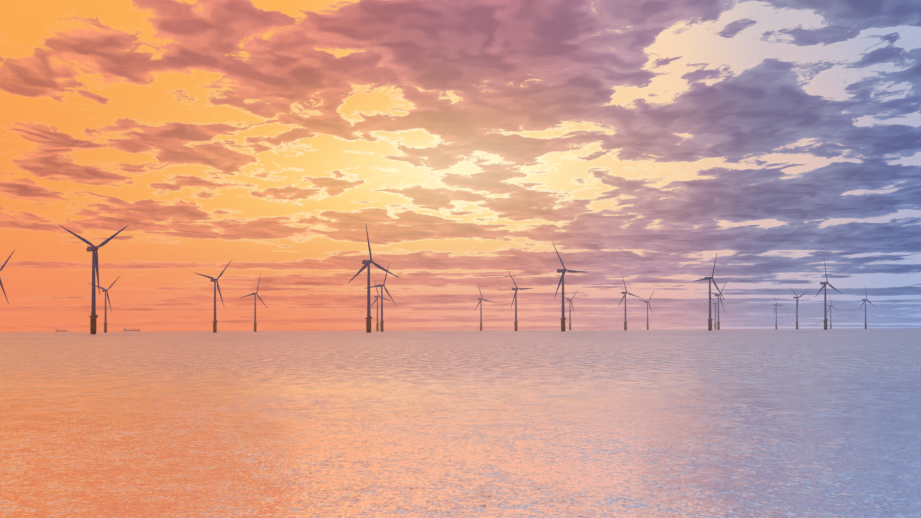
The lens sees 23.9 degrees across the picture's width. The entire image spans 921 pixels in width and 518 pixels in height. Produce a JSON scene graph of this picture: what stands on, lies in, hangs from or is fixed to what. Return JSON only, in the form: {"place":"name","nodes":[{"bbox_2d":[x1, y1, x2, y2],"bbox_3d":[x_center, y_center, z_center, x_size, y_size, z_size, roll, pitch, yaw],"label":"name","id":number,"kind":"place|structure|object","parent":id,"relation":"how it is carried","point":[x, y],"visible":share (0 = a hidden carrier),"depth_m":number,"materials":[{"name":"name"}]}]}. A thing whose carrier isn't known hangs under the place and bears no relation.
{"place":"outdoors","nodes":[
{"label":"outdoors","id":0,"kind":"place"},
{"bbox_2d":[0,328,920,517],"bbox_3d":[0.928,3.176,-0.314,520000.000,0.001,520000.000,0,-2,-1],"label":"sea","id":1,"kind":"structure","parent":0,"point":[682,423],"depth_m":73.54,"materials":[{"name":"blue liquid"}]},
{"bbox_2d":[0,250,14,303],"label":"wind turbine","id":2,"kind":"object","parent":1,"relation":"on","point":[2,267],"visible":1,"depth_m":2899.53,"materials":[{"name":"white paint"}]},
{"bbox_2d":[60,225,127,333],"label":"wind turbine","id":3,"kind":"object","parent":1,"relation":"on","point":[94,250],"visible":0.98,"depth_m":2028.24,"materials":[{"name":"white paint"}]},
{"bbox_2d":[89,275,120,332],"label":"wind turbine","id":4,"kind":"object","parent":1,"relation":"on","point":[105,321],"visible":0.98,"depth_m":4128.11,"materials":[{"name":"white paint"}]},
{"bbox_2d":[193,260,231,332],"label":"wind turbine","id":5,"kind":"object","parent":1,"relation":"on","point":[214,280],"visible":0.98,"depth_m":3313.66,"materials":[{"name":"white paint"}]},
{"bbox_2d":[240,274,266,331],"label":"wind turbine","id":6,"kind":"object","parent":1,"relation":"on","point":[255,323],"visible":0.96,"depth_m":4570.46,"materials":[{"name":"white paint"}]},
{"bbox_2d":[349,226,398,332],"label":"wind turbine","id":7,"kind":"object","parent":1,"relation":"on","point":[368,314],"visible":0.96,"depth_m":2454.01,"materials":[{"name":"white paint"}]},
{"bbox_2d":[364,265,394,331],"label":"wind turbine","id":8,"kind":"object","parent":1,"relation":"on","point":[382,321],"visible":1,"depth_m":3773.76,"materials":[{"name":"white paint"}]},
{"bbox_2d":[371,280,392,330],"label":"wind turbine","id":9,"kind":"object","parent":1,"relation":"on","point":[377,324],"visible":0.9,"depth_m":5030.83,"materials":[{"name":"white paint"}]},
{"bbox_2d":[474,282,493,330],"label":"wind turbine","id":10,"kind":"object","parent":1,"relation":"on","point":[480,301],"visible":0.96,"depth_m":5492.67,"materials":[{"name":"white paint"}]},
{"bbox_2d":[507,269,532,330],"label":"wind turbine","id":11,"kind":"object","parent":1,"relation":"on","point":[516,321],"visible":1,"depth_m":4138.70,"materials":[{"name":"white paint"}]},
{"bbox_2d":[561,290,577,329],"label":"wind turbine","id":12,"kind":"object","parent":1,"relation":"on","point":[569,300],"visible":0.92,"depth_m":5813.51,"materials":[{"name":"white paint"}]},
{"bbox_2d":[552,241,587,331],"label":"wind turbine","id":13,"kind":"object","parent":1,"relation":"on","point":[563,271],"visible":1,"depth_m":2864.22,"materials":[{"name":"white paint"}]},
{"bbox_2d":[618,276,640,329],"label":"wind turbine","id":14,"kind":"object","parent":1,"relation":"on","point":[625,322],"visible":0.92,"depth_m":4615.75,"materials":[{"name":"white paint"}]},
{"bbox_2d":[641,291,653,329],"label":"wind turbine","id":15,"kind":"object","parent":1,"relation":"on","point":[647,302],"visible":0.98,"depth_m":6235.82,"materials":[{"name":"white paint"}]},
{"bbox_2d":[693,254,724,330],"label":"wind turbine","id":16,"kind":"object","parent":1,"relation":"on","point":[709,320],"visible":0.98,"depth_m":3324.56,"materials":[{"name":"white paint"}]},
{"bbox_2d":[711,298,723,329],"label":"wind turbine","id":17,"kind":"object","parent":1,"relation":"on","point":[715,303],"visible":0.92,"depth_m":6722.38,"materials":[{"name":"white paint"}]},
{"bbox_2d":[711,281,726,329],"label":"wind turbine","id":18,"kind":"object","parent":1,"relation":"on","point":[718,323],"visible":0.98,"depth_m":5042.56,"materials":[{"name":"white paint"}]},
{"bbox_2d":[773,295,781,328],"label":"wind turbine","id":19,"kind":"object","parent":1,"relation":"on","point":[776,304],"visible":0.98,"depth_m":7206.86,"materials":[{"name":"white paint"}]},
{"bbox_2d":[790,288,806,328],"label":"wind turbine","id":20,"kind":"object","parent":1,"relation":"on","point":[796,322],"visible":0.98,"depth_m":5454.08,"materials":[{"name":"white paint"}]},
{"bbox_2d":[815,262,841,329],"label":"wind turbine","id":21,"kind":"object","parent":1,"relation":"on","point":[824,284],"visible":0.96,"depth_m":3719.67,"materials":[{"name":"white paint"}]},
{"bbox_2d":[827,294,836,328],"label":"wind turbine","id":22,"kind":"object","parent":1,"relation":"on","point":[830,306],"visible":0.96,"depth_m":7570.18,"materials":[{"name":"white paint"}]},
{"bbox_2d":[859,288,875,328],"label":"wind turbine","id":23,"kind":"object","parent":1,"relation":"on","point":[864,300],"visible":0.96,"depth_m":5938.34,"materials":[{"name":"white paint"}]},
{"bbox_2d":[0,0,920,330],"label":"sky","id":24,"kind":"structure","parent":0,"point":[649,141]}
]}

